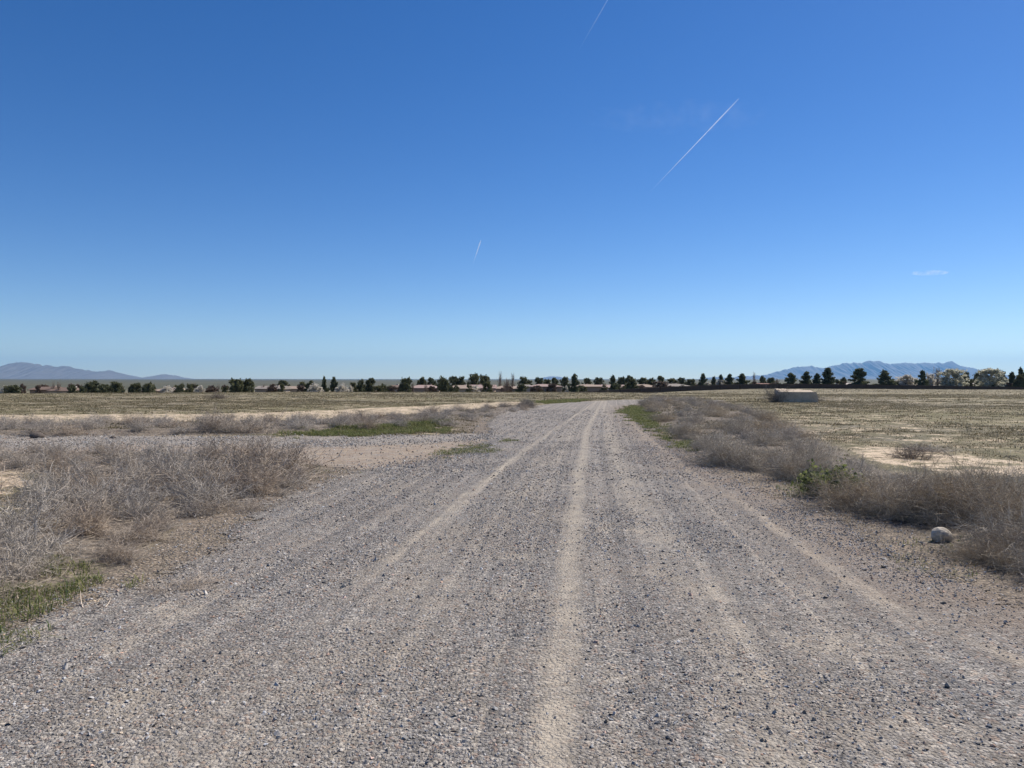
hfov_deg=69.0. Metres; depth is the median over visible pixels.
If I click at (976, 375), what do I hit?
evergreen tree
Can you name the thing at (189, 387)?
olive green tree
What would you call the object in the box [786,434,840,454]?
dry shrub
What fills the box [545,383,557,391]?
brown bush
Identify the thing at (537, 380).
evergreen tree
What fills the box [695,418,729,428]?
dry shrub
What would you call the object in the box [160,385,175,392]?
blossoming tree
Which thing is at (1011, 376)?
pine tree
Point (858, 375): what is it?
pine tree
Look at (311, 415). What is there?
dry shrub
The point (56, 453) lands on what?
dry shrub
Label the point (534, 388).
brown bush
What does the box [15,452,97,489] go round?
dry shrub
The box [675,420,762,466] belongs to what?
dry shrub
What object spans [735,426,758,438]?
dry shrub
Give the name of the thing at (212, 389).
brown bush
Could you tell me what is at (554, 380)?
evergreen tree
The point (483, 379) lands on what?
evergreen tree
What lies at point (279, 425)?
dry shrub
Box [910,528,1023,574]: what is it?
dry shrub
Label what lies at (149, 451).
dry shrub
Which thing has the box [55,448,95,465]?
dry shrub
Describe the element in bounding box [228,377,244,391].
evergreen tree
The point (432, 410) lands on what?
dry shrub
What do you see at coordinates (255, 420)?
dry shrub
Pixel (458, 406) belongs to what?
dry shrub
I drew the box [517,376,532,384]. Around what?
evergreen tree
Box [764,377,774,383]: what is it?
evergreen tree
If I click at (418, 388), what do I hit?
house
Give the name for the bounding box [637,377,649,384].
evergreen tree
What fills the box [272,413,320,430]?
dry shrub
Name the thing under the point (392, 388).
brown bush
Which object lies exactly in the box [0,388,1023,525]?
weeds
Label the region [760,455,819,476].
dry shrub
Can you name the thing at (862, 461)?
dry shrub
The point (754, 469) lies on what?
dry shrub
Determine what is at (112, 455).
dry shrub
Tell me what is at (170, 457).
dry shrub
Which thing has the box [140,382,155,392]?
evergreen tree
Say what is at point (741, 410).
dry shrub
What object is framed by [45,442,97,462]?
dry shrub
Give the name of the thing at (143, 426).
dry shrub
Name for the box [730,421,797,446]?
dry shrub
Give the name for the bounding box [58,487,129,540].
dry shrub
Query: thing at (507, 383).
bare tree
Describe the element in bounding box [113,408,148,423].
dry shrub
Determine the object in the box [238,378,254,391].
evergreen tree
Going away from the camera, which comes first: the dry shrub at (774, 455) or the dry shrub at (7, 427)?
the dry shrub at (774, 455)
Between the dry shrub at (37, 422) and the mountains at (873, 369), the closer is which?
the dry shrub at (37, 422)
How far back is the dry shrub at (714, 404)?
39.79 m
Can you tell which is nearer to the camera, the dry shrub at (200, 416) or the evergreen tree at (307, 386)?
the dry shrub at (200, 416)
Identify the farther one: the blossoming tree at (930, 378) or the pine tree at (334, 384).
the blossoming tree at (930, 378)
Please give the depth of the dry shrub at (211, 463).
11.78 m
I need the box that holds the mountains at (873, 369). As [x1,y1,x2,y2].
[705,360,1015,378]
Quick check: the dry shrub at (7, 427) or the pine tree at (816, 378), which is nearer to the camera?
the dry shrub at (7, 427)
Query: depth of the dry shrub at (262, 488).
10.22 m
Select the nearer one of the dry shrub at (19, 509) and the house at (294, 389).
the dry shrub at (19, 509)
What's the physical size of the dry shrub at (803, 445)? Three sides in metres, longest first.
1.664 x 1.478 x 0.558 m
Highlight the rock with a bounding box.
[931,527,952,541]
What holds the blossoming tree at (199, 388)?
on the ground at (156, 561)
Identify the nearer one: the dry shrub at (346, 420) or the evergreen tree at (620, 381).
the dry shrub at (346, 420)
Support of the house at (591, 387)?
on the ground at (156, 561)
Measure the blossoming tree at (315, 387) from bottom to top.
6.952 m
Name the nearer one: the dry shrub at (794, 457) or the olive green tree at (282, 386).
the dry shrub at (794, 457)
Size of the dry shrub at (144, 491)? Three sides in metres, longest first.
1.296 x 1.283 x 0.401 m
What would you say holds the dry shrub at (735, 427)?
on the ground at (156, 561)
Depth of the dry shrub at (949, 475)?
9.49 m
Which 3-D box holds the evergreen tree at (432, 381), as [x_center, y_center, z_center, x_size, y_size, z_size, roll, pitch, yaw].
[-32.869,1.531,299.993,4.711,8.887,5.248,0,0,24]
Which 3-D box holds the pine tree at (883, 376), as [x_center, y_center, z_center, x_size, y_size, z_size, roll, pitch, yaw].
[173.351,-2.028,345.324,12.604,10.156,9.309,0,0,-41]
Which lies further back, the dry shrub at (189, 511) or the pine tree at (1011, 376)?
the pine tree at (1011, 376)
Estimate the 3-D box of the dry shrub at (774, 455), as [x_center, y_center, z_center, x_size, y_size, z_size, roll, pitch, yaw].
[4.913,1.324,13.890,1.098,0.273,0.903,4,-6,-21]
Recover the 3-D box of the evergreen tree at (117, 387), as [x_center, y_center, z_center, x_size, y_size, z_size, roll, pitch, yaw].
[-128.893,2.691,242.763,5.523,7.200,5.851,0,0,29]
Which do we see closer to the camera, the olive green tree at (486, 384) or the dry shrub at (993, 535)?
the dry shrub at (993, 535)
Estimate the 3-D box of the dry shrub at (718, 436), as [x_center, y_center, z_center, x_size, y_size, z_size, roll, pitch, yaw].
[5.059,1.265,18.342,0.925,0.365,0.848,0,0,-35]
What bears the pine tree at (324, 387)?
on the ground at (156, 561)
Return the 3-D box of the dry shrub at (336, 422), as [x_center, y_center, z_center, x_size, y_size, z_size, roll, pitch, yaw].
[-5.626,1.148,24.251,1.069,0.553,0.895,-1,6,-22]
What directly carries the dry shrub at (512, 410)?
on the ground at (156, 561)
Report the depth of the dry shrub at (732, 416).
29.26 m
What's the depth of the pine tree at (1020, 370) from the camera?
371.60 m
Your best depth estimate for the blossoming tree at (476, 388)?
273.63 m
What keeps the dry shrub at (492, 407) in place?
on the ground at (156, 561)
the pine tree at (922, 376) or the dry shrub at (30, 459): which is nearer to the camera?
the dry shrub at (30, 459)
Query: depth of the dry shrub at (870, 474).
10.82 m
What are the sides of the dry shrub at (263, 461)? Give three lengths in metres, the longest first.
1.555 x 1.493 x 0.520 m
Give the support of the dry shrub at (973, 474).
on the ground at (156, 561)
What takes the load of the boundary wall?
on the ground at (156, 561)
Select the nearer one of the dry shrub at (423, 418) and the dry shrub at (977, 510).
the dry shrub at (977, 510)
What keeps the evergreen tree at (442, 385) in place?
on the ground at (156, 561)
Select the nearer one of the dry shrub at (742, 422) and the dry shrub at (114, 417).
the dry shrub at (742, 422)
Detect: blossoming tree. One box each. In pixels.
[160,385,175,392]
[193,385,204,391]
[307,383,324,391]
[334,383,349,391]
[471,385,480,391]
[715,379,725,384]
[895,374,917,384]
[926,373,936,385]
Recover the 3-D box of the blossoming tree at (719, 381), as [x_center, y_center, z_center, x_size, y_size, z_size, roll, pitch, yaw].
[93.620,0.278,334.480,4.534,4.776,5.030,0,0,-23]
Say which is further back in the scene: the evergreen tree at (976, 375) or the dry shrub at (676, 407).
the evergreen tree at (976, 375)
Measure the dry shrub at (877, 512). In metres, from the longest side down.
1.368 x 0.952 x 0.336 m
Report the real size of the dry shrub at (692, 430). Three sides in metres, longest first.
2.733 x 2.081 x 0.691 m
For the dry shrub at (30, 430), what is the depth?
21.76 m
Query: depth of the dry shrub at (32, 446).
15.85 m
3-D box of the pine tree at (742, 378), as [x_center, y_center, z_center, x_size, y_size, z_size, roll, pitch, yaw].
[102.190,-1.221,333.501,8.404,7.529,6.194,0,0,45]
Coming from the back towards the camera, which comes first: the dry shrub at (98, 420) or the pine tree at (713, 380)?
the pine tree at (713, 380)
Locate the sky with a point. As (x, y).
(194, 189)
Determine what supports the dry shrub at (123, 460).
on the ground at (156, 561)
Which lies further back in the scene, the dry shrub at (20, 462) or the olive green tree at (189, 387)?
the olive green tree at (189, 387)
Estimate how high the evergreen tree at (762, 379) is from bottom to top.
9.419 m
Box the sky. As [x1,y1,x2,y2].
[0,0,1023,378]
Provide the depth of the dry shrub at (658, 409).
37.97 m
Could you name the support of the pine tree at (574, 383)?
on the ground at (156, 561)
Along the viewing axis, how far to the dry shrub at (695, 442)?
17.10 m
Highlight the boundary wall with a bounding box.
[579,384,1023,392]
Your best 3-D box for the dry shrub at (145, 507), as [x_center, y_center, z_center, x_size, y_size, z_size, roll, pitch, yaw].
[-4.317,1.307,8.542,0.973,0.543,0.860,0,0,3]
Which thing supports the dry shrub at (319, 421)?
on the ground at (156, 561)
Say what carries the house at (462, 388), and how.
on the ground at (156, 561)
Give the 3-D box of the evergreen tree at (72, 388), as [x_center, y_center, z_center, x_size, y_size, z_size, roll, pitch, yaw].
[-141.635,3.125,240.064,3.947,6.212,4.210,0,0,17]
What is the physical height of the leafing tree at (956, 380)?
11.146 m
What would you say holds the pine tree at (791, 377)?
on the ground at (156, 561)
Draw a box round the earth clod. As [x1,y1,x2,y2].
[29,432,44,437]
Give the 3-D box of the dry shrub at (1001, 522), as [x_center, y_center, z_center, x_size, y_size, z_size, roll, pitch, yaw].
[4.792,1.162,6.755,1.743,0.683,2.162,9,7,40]
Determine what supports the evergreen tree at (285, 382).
on the ground at (156, 561)
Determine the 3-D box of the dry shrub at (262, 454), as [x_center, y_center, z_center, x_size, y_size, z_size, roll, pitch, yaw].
[-3.814,0.982,11.872,2.399,1.052,2.888,2,5,-31]
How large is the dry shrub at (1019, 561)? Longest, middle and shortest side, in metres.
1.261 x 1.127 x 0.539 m
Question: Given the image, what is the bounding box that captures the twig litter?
[0,429,1021,674]
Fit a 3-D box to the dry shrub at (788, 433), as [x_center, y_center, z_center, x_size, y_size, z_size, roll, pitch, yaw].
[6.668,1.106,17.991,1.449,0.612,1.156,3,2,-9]
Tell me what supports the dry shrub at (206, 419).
on the ground at (156, 561)
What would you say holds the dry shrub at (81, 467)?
on the ground at (156, 561)
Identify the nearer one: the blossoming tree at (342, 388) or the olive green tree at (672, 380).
the blossoming tree at (342, 388)
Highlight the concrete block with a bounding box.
[774,388,817,402]
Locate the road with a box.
[0,400,1023,767]
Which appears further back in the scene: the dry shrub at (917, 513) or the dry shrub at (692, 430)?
the dry shrub at (692, 430)
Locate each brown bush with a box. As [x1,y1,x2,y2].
[20,383,25,392]
[35,385,41,392]
[205,387,219,391]
[266,384,277,391]
[296,384,304,391]
[389,385,396,391]
[426,386,437,391]
[499,384,512,391]
[530,386,543,391]
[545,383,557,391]
[650,381,667,387]
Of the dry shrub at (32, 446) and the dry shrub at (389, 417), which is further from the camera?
the dry shrub at (389, 417)
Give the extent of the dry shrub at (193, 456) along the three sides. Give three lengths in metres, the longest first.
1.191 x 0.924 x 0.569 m
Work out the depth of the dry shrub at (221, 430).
22.71 m
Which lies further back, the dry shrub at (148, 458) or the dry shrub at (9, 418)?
the dry shrub at (9, 418)
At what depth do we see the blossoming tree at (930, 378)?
355.04 m
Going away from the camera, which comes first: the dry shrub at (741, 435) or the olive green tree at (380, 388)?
the dry shrub at (741, 435)
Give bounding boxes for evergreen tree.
[3,385,21,393]
[66,384,78,392]
[77,386,86,392]
[83,380,101,392]
[96,384,115,392]
[110,381,125,392]
[130,383,141,392]
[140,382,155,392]
[173,385,184,392]
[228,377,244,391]
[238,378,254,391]
[276,380,290,385]
[304,380,313,391]
[356,379,365,391]
[365,377,375,391]
[399,376,412,391]
[416,376,426,384]
[426,377,437,385]
[437,375,450,391]
[448,376,461,386]
[448,386,455,391]
[457,376,465,384]
[466,373,480,384]
[479,374,490,384]
[515,384,528,391]
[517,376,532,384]
[534,377,544,384]
[549,377,560,385]
[559,376,570,391]
[578,385,586,391]
[581,378,591,383]
[593,377,605,384]
[617,376,625,384]
[623,375,637,388]
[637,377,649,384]
[648,378,655,384]
[657,376,665,381]
[677,377,687,384]
[759,375,765,382]
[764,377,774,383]
[961,371,972,385]
[972,372,980,384]
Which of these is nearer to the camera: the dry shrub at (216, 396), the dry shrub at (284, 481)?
the dry shrub at (284, 481)
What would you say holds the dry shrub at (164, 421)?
on the ground at (156, 561)
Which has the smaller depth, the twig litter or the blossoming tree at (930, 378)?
the twig litter
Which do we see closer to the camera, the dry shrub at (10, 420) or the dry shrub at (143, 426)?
the dry shrub at (143, 426)
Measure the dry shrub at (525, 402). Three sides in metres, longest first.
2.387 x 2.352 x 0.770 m
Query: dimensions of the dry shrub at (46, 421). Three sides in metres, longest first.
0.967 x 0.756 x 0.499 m
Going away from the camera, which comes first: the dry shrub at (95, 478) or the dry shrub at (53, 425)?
the dry shrub at (95, 478)
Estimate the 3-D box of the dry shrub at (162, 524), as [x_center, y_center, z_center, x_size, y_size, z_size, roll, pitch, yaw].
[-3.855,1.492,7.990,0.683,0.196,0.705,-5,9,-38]
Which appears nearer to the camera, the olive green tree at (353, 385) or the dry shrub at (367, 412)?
the dry shrub at (367, 412)
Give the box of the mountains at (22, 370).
[0,362,191,378]
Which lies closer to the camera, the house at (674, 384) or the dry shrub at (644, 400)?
the dry shrub at (644, 400)
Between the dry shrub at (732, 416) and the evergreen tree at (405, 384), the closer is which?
the dry shrub at (732, 416)
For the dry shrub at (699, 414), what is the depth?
28.61 m
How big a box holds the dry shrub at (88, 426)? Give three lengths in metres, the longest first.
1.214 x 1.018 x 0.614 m
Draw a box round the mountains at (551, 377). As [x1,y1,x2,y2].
[544,376,569,378]
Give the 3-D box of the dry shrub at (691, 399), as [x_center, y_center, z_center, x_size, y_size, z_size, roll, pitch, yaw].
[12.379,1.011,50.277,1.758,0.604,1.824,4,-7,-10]
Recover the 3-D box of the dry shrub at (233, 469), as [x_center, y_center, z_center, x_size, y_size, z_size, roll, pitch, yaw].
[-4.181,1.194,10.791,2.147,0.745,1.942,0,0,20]
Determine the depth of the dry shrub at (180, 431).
22.25 m
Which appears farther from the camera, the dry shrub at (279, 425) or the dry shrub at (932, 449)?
the dry shrub at (279, 425)
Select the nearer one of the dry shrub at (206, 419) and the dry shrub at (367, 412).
the dry shrub at (206, 419)
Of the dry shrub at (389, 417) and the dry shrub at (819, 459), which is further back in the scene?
the dry shrub at (389, 417)
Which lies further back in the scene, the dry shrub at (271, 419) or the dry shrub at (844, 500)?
the dry shrub at (271, 419)
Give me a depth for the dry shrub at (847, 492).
9.57 m
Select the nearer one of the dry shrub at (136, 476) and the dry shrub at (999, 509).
the dry shrub at (999, 509)
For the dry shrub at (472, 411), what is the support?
on the ground at (156, 561)
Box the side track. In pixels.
[0,433,487,469]
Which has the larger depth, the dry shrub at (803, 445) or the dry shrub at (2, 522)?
the dry shrub at (803, 445)
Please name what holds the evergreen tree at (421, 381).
on the ground at (156, 561)
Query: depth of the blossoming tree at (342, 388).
243.39 m
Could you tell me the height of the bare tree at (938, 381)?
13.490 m
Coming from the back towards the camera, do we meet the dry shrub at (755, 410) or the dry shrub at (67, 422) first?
the dry shrub at (755, 410)
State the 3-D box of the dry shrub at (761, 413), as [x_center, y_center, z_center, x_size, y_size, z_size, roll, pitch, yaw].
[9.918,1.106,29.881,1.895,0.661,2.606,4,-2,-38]
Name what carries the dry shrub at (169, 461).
on the ground at (156, 561)
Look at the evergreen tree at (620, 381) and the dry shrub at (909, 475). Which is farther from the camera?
the evergreen tree at (620, 381)
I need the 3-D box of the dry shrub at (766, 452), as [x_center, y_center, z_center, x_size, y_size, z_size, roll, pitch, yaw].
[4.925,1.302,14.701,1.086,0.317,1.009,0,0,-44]
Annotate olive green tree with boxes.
[185,384,193,392]
[278,384,285,391]
[350,382,356,391]
[374,385,387,391]
[465,383,471,391]
[482,381,492,391]
[667,378,678,383]
[687,379,695,385]
[1009,381,1023,386]
[1015,374,1023,385]
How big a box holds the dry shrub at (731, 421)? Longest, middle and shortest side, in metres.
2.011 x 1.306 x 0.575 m
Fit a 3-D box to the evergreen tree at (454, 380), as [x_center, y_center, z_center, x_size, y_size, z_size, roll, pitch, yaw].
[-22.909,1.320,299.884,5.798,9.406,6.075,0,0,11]
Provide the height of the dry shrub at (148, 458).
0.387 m
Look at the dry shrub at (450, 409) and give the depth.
37.57 m
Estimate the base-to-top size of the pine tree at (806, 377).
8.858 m
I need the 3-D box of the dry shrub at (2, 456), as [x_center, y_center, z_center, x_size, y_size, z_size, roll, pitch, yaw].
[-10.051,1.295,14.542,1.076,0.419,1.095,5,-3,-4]
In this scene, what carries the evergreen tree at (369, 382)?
on the ground at (156, 561)
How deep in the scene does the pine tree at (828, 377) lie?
344.78 m
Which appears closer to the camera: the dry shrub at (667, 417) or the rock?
the rock
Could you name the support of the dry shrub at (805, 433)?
on the ground at (156, 561)
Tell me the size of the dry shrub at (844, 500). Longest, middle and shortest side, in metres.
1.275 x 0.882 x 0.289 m
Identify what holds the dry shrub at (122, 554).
on the ground at (156, 561)
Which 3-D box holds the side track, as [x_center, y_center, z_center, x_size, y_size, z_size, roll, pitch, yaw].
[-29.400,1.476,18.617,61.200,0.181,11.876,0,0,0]
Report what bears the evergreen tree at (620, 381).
on the ground at (156, 561)
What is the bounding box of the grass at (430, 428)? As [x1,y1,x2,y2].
[0,398,998,655]
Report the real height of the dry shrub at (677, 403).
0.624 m
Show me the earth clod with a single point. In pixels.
(36, 435)
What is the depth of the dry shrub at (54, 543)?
6.50 m
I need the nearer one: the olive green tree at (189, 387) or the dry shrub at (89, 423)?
the dry shrub at (89, 423)
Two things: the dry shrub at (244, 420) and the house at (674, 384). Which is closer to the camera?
the dry shrub at (244, 420)
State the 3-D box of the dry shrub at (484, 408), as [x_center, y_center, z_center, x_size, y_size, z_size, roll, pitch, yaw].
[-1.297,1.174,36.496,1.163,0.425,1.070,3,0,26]
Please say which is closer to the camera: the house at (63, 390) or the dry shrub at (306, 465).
the dry shrub at (306, 465)
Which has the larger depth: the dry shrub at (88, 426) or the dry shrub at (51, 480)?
the dry shrub at (88, 426)
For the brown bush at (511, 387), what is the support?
on the ground at (156, 561)
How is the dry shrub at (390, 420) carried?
on the ground at (156, 561)
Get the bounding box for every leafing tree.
[936,368,969,385]
[973,368,1007,386]
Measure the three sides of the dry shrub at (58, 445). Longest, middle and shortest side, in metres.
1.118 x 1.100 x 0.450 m
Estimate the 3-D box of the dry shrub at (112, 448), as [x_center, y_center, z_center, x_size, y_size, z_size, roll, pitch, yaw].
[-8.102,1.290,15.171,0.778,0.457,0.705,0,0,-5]
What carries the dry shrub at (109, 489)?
on the ground at (156, 561)
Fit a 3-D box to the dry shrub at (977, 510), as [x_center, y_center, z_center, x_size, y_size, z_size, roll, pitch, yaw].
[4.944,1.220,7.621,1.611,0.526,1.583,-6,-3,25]
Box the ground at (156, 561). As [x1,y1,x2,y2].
[0,379,1023,635]
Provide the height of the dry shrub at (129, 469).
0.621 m
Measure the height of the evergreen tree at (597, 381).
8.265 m
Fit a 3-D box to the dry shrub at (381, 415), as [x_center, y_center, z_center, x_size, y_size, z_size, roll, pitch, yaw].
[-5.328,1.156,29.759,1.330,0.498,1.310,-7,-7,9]
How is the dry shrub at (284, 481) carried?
on the ground at (156, 561)
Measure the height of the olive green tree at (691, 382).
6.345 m
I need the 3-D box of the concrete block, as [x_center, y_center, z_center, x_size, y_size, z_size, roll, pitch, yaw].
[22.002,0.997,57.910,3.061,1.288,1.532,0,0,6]
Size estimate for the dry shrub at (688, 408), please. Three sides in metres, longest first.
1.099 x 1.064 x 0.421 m
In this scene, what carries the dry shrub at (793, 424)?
on the ground at (156, 561)
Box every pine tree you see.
[321,375,328,391]
[328,377,338,391]
[567,372,579,391]
[608,374,618,389]
[698,373,707,385]
[709,376,715,384]
[723,373,734,384]
[734,373,749,383]
[783,372,797,383]
[799,371,811,383]
[812,373,820,383]
[818,367,838,384]
[848,368,877,384]
[876,369,897,384]
[914,370,929,384]
[1008,371,1016,386]
[1016,366,1023,380]
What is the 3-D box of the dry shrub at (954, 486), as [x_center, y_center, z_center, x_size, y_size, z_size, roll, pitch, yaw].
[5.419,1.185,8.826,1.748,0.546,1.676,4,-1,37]
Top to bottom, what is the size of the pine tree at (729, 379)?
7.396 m
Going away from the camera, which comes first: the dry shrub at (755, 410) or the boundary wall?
the dry shrub at (755, 410)
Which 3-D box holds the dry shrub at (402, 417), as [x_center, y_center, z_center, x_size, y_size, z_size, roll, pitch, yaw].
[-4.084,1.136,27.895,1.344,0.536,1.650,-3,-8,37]
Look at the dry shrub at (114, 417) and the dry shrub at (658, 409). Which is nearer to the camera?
the dry shrub at (114, 417)
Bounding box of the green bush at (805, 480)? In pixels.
[787,455,869,497]
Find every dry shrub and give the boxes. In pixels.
[0,413,25,423]
[0,413,29,429]
[0,415,25,425]
[0,443,45,469]
[0,444,23,460]
[0,449,111,500]
[0,471,82,543]
[0,478,174,531]
[0,498,43,550]
[0,505,104,566]
[0,523,98,581]
[0,554,71,613]
[2,453,57,465]
[6,463,149,507]
[10,411,50,424]
[11,418,54,436]
[13,439,54,453]
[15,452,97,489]
[20,414,64,426]
[20,437,77,454]
[22,416,63,430]
[31,459,150,509]
[34,414,62,428]
[36,444,76,470]
[38,440,74,460]
[41,418,92,436]
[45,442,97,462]
[49,452,135,495]
[52,453,123,478]
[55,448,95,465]
[56,413,100,425]
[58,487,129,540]
[66,525,165,565]
[68,412,109,429]
[71,415,107,426]
[77,412,121,422]
[79,411,115,424]
[82,435,139,463]
[84,435,114,453]
[89,512,192,548]
[91,449,162,484]
[91,477,180,521]
[94,437,134,455]
[99,452,179,490]
[102,436,148,472]
[102,543,151,562]
[105,475,188,503]
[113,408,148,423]
[117,436,203,473]
[117,501,185,531]
[121,412,154,426]
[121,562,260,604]
[122,415,162,431]
[122,515,175,542]
[128,437,168,456]
[131,449,167,465]
[131,515,187,531]
[133,411,161,422]
[134,442,215,485]
[137,443,238,490]
[137,450,298,496]
[144,413,173,424]
[145,414,180,426]
[146,462,258,495]
[148,443,184,459]
[152,417,190,427]
[155,461,275,510]
[160,436,220,463]
[162,494,227,517]
[165,422,200,433]
[172,447,302,486]
[173,406,309,472]
[175,487,239,517]
[178,453,242,472]
[183,412,215,421]
[184,401,239,432]
[185,436,228,454]
[189,413,225,428]
[194,438,226,460]
[199,390,228,398]
[210,422,242,431]
[211,418,352,483]
[213,409,282,433]
[214,410,237,420]
[220,448,294,498]
[223,495,269,513]
[224,448,300,477]
[229,486,264,499]
[236,414,260,422]
[241,460,328,489]
[243,415,268,425]
[248,430,345,475]
[258,464,311,487]
[261,412,286,421]
[268,485,299,495]
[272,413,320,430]
[273,417,298,426]
[277,413,307,423]
[289,411,313,421]
[295,408,330,419]
[306,412,333,424]
[327,411,350,426]
[328,407,358,422]
[332,406,358,424]
[345,412,383,429]
[349,411,371,420]
[353,405,369,415]
[364,410,381,422]
[365,409,390,418]
[377,413,409,418]
[380,415,404,423]
[390,419,410,425]
[392,409,419,420]
[412,406,444,421]
[414,409,430,416]
[415,403,442,413]
[424,408,457,419]
[428,412,471,426]
[437,406,461,411]
[441,407,456,414]
[445,399,469,409]
[459,414,477,421]
[460,403,484,412]
[460,410,485,417]
[475,405,491,411]
[477,409,500,416]
[482,403,497,408]
[502,401,514,406]
[506,405,522,411]
[509,397,540,408]
[516,403,535,407]
[636,394,664,404]
[641,400,668,410]
[646,410,680,421]
[647,406,665,411]
[658,412,711,435]
[658,420,692,433]
[669,425,801,472]
[670,404,684,409]
[671,398,690,405]
[675,407,690,416]
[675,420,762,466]
[675,429,701,439]
[679,403,695,410]
[683,397,706,402]
[683,411,708,422]
[687,410,709,419]
[688,417,706,424]
[688,432,734,447]
[691,405,717,414]
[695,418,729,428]
[704,403,726,410]
[705,406,732,416]
[706,398,724,407]
[706,431,735,440]
[709,419,766,433]
[712,413,731,424]
[717,414,756,430]
[719,411,746,418]
[722,404,744,409]
[729,409,759,427]
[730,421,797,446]
[734,416,794,430]
[734,418,792,437]
[734,439,826,468]
[734,455,775,471]
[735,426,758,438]
[737,404,762,413]
[739,422,853,481]
[744,406,786,420]
[746,406,771,415]
[750,407,790,422]
[750,449,936,514]
[754,448,780,457]
[756,450,792,461]
[758,379,795,402]
[760,421,805,441]
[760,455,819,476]
[762,416,799,429]
[774,419,816,434]
[775,441,864,475]
[776,433,844,449]
[776,456,971,526]
[778,427,848,459]
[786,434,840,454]
[790,423,830,442]
[793,449,891,484]
[812,483,859,507]
[836,450,891,473]
[837,467,949,523]
[850,495,908,522]
[853,454,985,521]
[864,460,950,494]
[867,438,1023,529]
[870,460,1003,526]
[872,440,966,460]
[872,461,941,483]
[886,440,977,452]
[888,454,1019,488]
[889,472,1014,501]
[896,457,1023,535]
[899,507,966,523]
[903,449,1013,496]
[908,461,1023,540]
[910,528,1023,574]
[915,480,1023,533]
[924,440,1023,518]
[931,453,1023,497]
[932,493,1023,559]
[943,521,1023,571]
[952,517,1023,548]
[964,488,1023,526]
[965,525,1023,556]
[966,527,1023,574]
[985,535,1023,594]
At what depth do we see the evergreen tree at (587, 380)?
344.61 m
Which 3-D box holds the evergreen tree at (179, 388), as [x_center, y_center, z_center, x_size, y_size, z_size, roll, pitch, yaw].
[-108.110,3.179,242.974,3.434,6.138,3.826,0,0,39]
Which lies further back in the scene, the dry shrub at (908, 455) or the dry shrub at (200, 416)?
the dry shrub at (200, 416)
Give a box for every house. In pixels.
[28,386,62,392]
[46,386,78,392]
[255,385,291,391]
[289,386,305,391]
[411,384,439,391]
[447,384,472,391]
[472,384,496,391]
[496,386,517,391]
[529,383,563,391]
[576,384,601,390]
[637,384,651,387]
[667,383,688,386]
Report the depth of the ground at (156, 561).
19.84 m
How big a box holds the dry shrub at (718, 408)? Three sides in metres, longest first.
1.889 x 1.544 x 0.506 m
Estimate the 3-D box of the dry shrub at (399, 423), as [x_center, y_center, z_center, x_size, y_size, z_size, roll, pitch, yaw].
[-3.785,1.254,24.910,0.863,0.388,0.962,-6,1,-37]
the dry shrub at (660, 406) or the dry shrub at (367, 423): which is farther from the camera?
the dry shrub at (660, 406)
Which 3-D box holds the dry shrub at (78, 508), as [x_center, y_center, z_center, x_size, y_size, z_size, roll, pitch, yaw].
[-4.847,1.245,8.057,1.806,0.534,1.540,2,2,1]
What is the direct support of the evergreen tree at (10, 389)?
on the ground at (156, 561)
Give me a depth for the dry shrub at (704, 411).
32.49 m
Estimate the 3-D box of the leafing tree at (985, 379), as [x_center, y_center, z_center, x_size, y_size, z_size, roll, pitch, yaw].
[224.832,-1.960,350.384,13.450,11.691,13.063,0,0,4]
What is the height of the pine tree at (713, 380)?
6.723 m
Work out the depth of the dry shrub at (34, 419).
25.82 m
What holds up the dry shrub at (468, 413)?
on the ground at (156, 561)
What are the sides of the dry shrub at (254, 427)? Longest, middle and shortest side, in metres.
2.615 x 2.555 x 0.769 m
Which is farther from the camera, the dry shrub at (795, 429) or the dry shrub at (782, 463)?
the dry shrub at (795, 429)
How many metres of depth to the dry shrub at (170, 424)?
23.94 m
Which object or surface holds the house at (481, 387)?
on the ground at (156, 561)
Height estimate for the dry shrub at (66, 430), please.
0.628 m
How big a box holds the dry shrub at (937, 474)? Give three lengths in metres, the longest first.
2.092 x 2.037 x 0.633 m
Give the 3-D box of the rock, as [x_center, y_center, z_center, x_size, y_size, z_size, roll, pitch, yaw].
[4.299,1.524,7.448,0.186,0.184,0.161,0,0,33]
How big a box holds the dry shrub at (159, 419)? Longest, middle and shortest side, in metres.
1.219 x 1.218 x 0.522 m
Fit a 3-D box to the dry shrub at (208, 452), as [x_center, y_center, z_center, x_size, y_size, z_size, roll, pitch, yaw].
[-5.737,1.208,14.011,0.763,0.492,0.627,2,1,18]
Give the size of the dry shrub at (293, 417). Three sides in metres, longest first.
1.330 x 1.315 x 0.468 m
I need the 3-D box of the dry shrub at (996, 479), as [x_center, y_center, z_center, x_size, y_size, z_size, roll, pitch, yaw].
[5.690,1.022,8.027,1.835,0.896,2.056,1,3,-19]
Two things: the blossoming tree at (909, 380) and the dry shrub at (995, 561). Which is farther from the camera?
the blossoming tree at (909, 380)
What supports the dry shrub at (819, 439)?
on the ground at (156, 561)
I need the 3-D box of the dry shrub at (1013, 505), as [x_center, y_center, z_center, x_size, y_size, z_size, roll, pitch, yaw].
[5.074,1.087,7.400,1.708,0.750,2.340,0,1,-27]
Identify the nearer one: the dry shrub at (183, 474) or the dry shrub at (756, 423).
the dry shrub at (183, 474)
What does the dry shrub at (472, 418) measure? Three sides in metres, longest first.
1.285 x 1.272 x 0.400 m
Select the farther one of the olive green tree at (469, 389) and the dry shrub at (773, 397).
the olive green tree at (469, 389)
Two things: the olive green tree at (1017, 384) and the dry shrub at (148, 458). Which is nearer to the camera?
the dry shrub at (148, 458)
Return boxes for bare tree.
[503,378,510,391]
[933,367,941,385]

